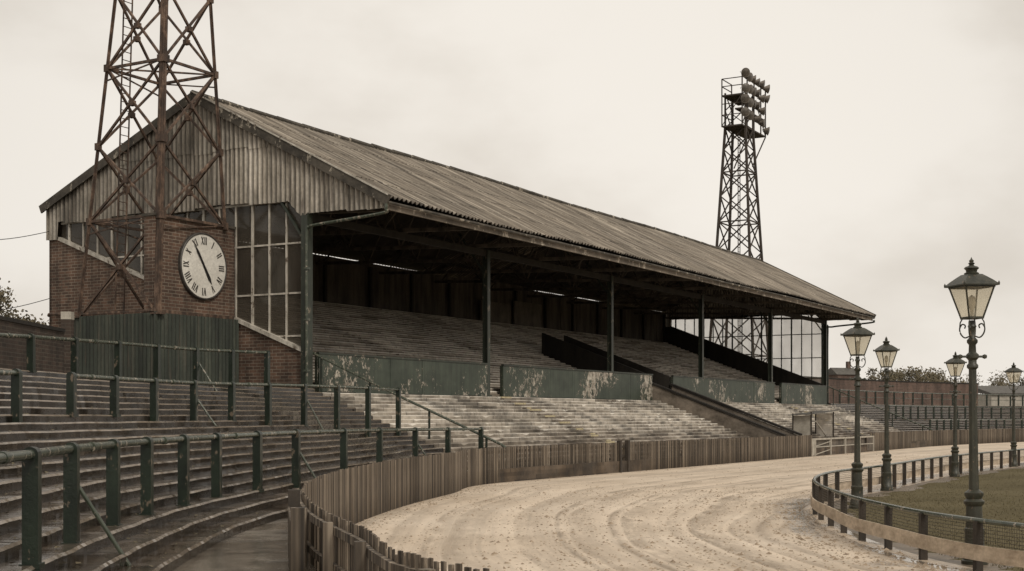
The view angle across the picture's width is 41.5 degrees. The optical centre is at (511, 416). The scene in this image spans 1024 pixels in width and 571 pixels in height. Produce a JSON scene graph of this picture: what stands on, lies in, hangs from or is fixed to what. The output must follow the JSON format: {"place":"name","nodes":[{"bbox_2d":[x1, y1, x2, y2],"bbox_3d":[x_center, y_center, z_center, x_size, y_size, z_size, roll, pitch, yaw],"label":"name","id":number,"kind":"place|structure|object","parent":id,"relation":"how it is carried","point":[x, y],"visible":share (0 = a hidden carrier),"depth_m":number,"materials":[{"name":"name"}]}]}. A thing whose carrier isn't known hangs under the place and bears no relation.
{"place":"outdoors","nodes":[
{"label":"outdoors","id":0,"kind":"place"},
{"bbox_2d":[0,0,1023,393],"label":"sky","id":1,"kind":"structure","parent":0,"point":[890,159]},
{"bbox_2d":[356,442,1023,570],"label":"sand track","id":2,"kind":"structure","parent":0,"point":[710,477],"depth_m":30.63,"materials":[{"name":"beige sand"}]},
{"bbox_2d":[292,443,617,570],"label":"picket fence","id":3,"kind":"object","parent":2,"relation":"on","point":[338,505],"visible":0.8,"depth_m":31.62,"materials":[{"name":"brown wood"}]},
{"bbox_2d":[617,440,629,472],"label":"fence gate","id":4,"kind":"structure","parent":2,"relation":"on","point":[626,446],"depth_m":58.45,"materials":[{"name":"brown wood"}]},
{"bbox_2d":[623,435,811,470],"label":"picket fence","id":5,"kind":"object","parent":2,"relation":"on","point":[777,447],"visible":0.81,"depth_m":68.03,"materials":[{"name":"brown wood"}]},
{"bbox_2d":[812,436,873,455],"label":"white gate","id":6,"kind":"structure","parent":2,"relation":"on","point":[868,441],"depth_m":86.07,"materials":[{"name":"white wood"}]},
{"bbox_2d":[870,428,1023,450],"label":"picket fence","id":7,"kind":"object","parent":2,"relation":"on","point":[901,440],"visible":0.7,"depth_m":110.60,"materials":[{"name":"brown wood"}]},
{"bbox_2d":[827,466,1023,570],"bbox_3d":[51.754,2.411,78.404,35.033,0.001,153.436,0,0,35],"label":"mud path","id":8,"kind":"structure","parent":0,"point":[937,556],"depth_m":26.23,"materials":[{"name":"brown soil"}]},
{"bbox_2d":[944,351,966,476],"bbox_3d":[17.714,-0.095,54.024,0.650,5.020,0.645,0,0,-15],"label":"street lamp","id":9,"kind":"object","parent":8,"relation":"on","point":[955,359],"visible":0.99,"depth_m":53.95,"materials":[{"name":"metal"}]},
{"bbox_2d":[944,257,999,564],"bbox_3d":[7.527,-0.095,22.066,0.650,5.020,0.645,-1,0,-12],"label":"street lamp","id":10,"kind":"object","parent":8,"relation":"on","point":[971,278],"visible":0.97,"depth_m":22.00,"materials":[{"name":"metal"}]},
{"bbox_2d":[836,468,1023,570],"bbox_3d":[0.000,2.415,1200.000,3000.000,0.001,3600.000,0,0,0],"label":"ground","id":11,"kind":"structure","parent":0,"point":[990,483],"depth_m":37.42,"materials":[{"name":"green plant"}]},
{"bbox_2d":[0,278,37,321],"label":"tree","id":12,"kind":"object","parent":11,"relation":"on","point":[4,298],"visible":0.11,"depth_m":77.33,"materials":[{"name":"green plant"}]},
{"bbox_2d":[0,305,48,324],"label":"tree","id":13,"kind":"object","parent":11,"relation":"on","point":[10,315],"visible":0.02,"depth_m":79.46,"materials":[{"name":"green plant"}]},
{"bbox_2d":[0,368,488,570],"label":"terrace steps","id":14,"kind":"structure","parent":11,"relation":"on","point":[249,539],"depth_m":25.34,"materials":[{"name":"concrete"}]},
{"bbox_2d":[0,369,22,422],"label":"crush barrier","id":15,"kind":"object","parent":14,"relation":"on","point":[16,375],"visible":0.84,"depth_m":24.72,"materials":[{"name":"green metal"}]},
{"bbox_2d":[0,316,64,372],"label":"brick boundary wall","id":16,"kind":"structure","parent":14,"relation":"on","point":[49,355],"depth_m":43.64,"materials":[{"name":"brown brick"}]},
{"bbox_2d":[61,312,73,372],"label":"gate pier","id":17,"kind":"structure","parent":14,"relation":"on","point":[67,321],"depth_m":47.82,"materials":[{"name":"brick"}]},
{"bbox_2d":[0,333,269,397],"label":"crush barrier","id":18,"kind":"object","parent":14,"relation":"on","point":[30,338],"visible":0.91,"depth_m":38.18,"materials":[{"name":"green metal"}]},
{"bbox_2d":[74,311,238,382],"bbox_3d":[-14.273,-2.460,53.890,4.790,2.950,4.670,0,0,30],"label":"corrugated hut","id":19,"kind":"object","parent":14,"relation":"on","point":[177,330],"visible":0.62,"depth_m":52.12,"materials":[{"name":"corrugated metal"},{"name":"green paint"}]},
{"bbox_2d":[74,0,227,317],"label":"lattice tower","id":20,"kind":"structure","parent":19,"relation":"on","point":[163,59],"depth_m":53.05,"materials":[{"name":"metal"}]},
{"bbox_2d":[141,212,235,318],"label":"clock wall","id":21,"kind":"structure","parent":19,"relation":"on","point":[198,273],"depth_m":52.71,"materials":[{"name":"brick"}]},
{"bbox_2d":[1,375,405,566],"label":"fallen leaves","id":22,"kind":"object","parent":14,"relation":"on","point":[161,470],"visible":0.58,"depth_m":22.99,"materials":[{"name":"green plant"}]},
{"bbox_2d":[64,372,401,436],"bbox_3d":[-6.924,-0.149,38.819,0.915,1.828,23.254,0,0,12],"label":"crush barrier","id":23,"kind":"object","parent":14,"relation":"on","point":[71,394],"visible":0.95,"depth_m":36.20,"materials":[{"name":"metal"}]},
{"bbox_2d":[0,427,483,569],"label":"crush barrier","id":24,"kind":"object","parent":14,"relation":"on","point":[30,458],"visible":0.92,"depth_m":18.16,"materials":[{"name":"green metal"}]},
{"bbox_2d":[288,489,304,570],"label":"fence post","id":25,"kind":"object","parent":14,"relation":"on","point":[296,536],"depth_m":15.55,"materials":[{"name":"brown wood"}]},
{"bbox_2d":[39,90,931,482],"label":"grandstand","id":26,"kind":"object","parent":11,"relation":"on","point":[467,322],"visible":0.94,"depth_m":69.65,"materials":[{"name":"concrete"}]},
{"bbox_2d":[0,231,48,239],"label":"overhead wire","id":27,"kind":"object","parent":26,"relation":"attached to","point":[23,236],"visible":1,"depth_m":56.94,"materials":[{"name":"black metal"}]},
{"bbox_2d":[0,298,48,309],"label":"overhead wire","id":28,"kind":"object","parent":26,"relation":"attached to","point":[23,305],"visible":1,"depth_m":56.82,"materials":[{"name":"black metal"}]},
{"bbox_2d":[61,201,300,345],"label":"window","id":29,"kind":"structure","parent":26,"relation":"in","point":[262,312],"depth_m":54.52,"materials":[{"name":"clear glass"}]},
{"bbox_2d":[313,352,505,448],"bbox_3d":[-4.063,-0.393,51.577,8.632,4.376,0.159,0,0,25],"label":"stair handrail","id":30,"kind":"object","parent":26,"relation":"on","point":[322,358],"visible":0.71,"depth_m":51.47,"materials":[{"name":"metal"}]},
{"bbox_2d":[670,315,822,383],"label":"window","id":31,"kind":"structure","parent":26,"relation":"in","point":[755,326],"depth_m":114.60,"materials":[{"name":"clear glass"}]},
{"bbox_2d":[790,410,838,436],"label":"glazed shelter","id":32,"kind":"object","parent":26,"relation":"on","point":[802,425],"visible":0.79,"depth_m":85.97,"materials":[{"name":"glass"}]},
{"bbox_2d":[709,68,769,360],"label":"floodlight tower","id":33,"kind":"structure","parent":11,"relation":"on","point":[745,131],"depth_m":124.60,"materials":[{"name":"metal"}]},
{"bbox_2d":[829,361,854,378],"bbox_3d":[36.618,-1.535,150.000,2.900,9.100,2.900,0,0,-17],"label":"brick house","id":34,"kind":"structure","parent":11,"relation":"on","point":[848,371],"depth_m":149.14,"materials":[{"name":"brick"}]},
{"bbox_2d":[840,317,874,508],"bbox_3d":[9.045,-0.095,35.396,0.650,5.020,0.645,0,0,-20],"label":"street lamp","id":35,"kind":"object","parent":11,"relation":"on","point":[855,331],"visible":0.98,"depth_m":35.33,"materials":[{"name":"metal"}]},
{"bbox_2d":[866,372,891,379],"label":"tree","id":36,"kind":"object","parent":11,"relation":"on","point":[871,377],"visible":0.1,"depth_m":178.01,"materials":[{"name":"green plant"}]},
{"bbox_2d":[865,368,896,380],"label":"tree","id":37,"kind":"object","parent":11,"relation":"on","point":[870,370],"visible":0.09,"depth_m":184.07,"materials":[{"name":"green plant"}]},
{"bbox_2d":[873,337,899,490],"bbox_3d":[12.168,-0.095,43.908,0.650,5.020,0.645,0,0,-8],"label":"street lamp","id":38,"kind":"object","parent":11,"relation":"on","point":[886,346],"visible":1,"depth_m":43.84,"materials":[{"name":"metal"}]},
{"bbox_2d":[881,366,925,381],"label":"tree","id":39,"kind":"object","parent":11,"relation":"on","point":[899,377],"visible":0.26,"depth_m":177.55,"materials":[{"name":"green plant"}]},
{"bbox_2d":[893,367,936,381],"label":"tree","id":40,"kind":"object","parent":11,"relation":"on","point":[928,374],"visible":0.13,"depth_m":184.53,"materials":[{"name":"green plant"}]},
{"bbox_2d":[810,448,1023,570],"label":"running rail","id":41,"kind":"object","parent":11,"relation":"on","point":[977,552],"visible":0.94,"depth_m":24.85,"materials":[{"name":"green paint"}]},
{"bbox_2d":[827,403,1023,441],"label":"terrace steps","id":42,"kind":"structure","parent":11,"relation":"on","point":[876,414],"depth_m":124.63,"materials":[{"name":"concrete"}]},
{"bbox_2d":[829,386,931,430],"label":"stair handrail","id":43,"kind":"object","parent":42,"relation":"on","point":[878,408],"visible":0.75,"depth_m":111.42,"materials":[{"name":"metal"}]},
{"bbox_2d":[803,376,977,407],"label":"brick boundary wall","id":44,"kind":"structure","parent":42,"relation":"on","point":[899,386],"depth_m":139.24,"materials":[{"name":"brown brick"}]},
{"bbox_2d":[839,389,1023,405],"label":"crush barrier","id":45,"kind":"object","parent":42,"relation":"on","point":[913,398],"visible":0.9,"depth_m":129.60,"materials":[{"name":"metal"}]},
{"bbox_2d":[888,405,1023,419],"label":"crush barrier","id":46,"kind":"object","parent":42,"relation":"on","point":[918,412],"visible":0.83,"depth_m":125.09,"materials":[{"name":"metal"}]},
{"bbox_2d":[929,419,1023,429],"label":"crush barrier","id":47,"kind":"object","parent":42,"relation":"on","point":[950,426],"visible":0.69,"depth_m":121.13,"materials":[{"name":"green metal"}]},
{"bbox_2d":[910,366,946,380],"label":"tree","id":48,"kind":"object","parent":11,"relation":"on","point":[920,371],"visible":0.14,"depth_m":189.07,"materials":[{"name":"green plant"}]},
{"bbox_2d":[924,369,943,381],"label":"tree","id":49,"kind":"object","parent":11,"relation":"on","point":[932,379],"visible":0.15,"depth_m":177.43,"materials":[{"name":"green plant"}]},
{"bbox_2d":[923,371,958,382],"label":"tree","id":50,"kind":"object","parent":11,"relation":"on","point":[944,379],"visible":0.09,"depth_m":183.23,"materials":[{"name":"green plant"}]},
{"bbox_2d":[964,367,1016,393],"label":"tree","id":51,"kind":"object","parent":11,"relation":"on","point":[1000,380],"visible":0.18,"depth_m":231.04,"materials":[{"name":"green plant"}]},
{"bbox_2d":[978,386,1023,405],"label":"storage shed","id":52,"kind":"structure","parent":11,"relation":"on","point":[1004,391],"depth_m":162.98,"materials":[{"name":"wood"}]},
{"bbox_2d":[986,373,1023,385],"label":"tree","id":53,"kind":"object","parent":11,"relation":"on","point":[1019,382],"visible":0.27,"depth_m":220.77,"materials":[{"name":"green plant"}]},
{"bbox_2d":[1004,362,1023,466],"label":"street lamp","id":54,"kind":"object","parent":11,"relation":"on","point":[1013,369],"visible":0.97,"depth_m":64.58,"materials":[{"name":"metal"}]}
]}

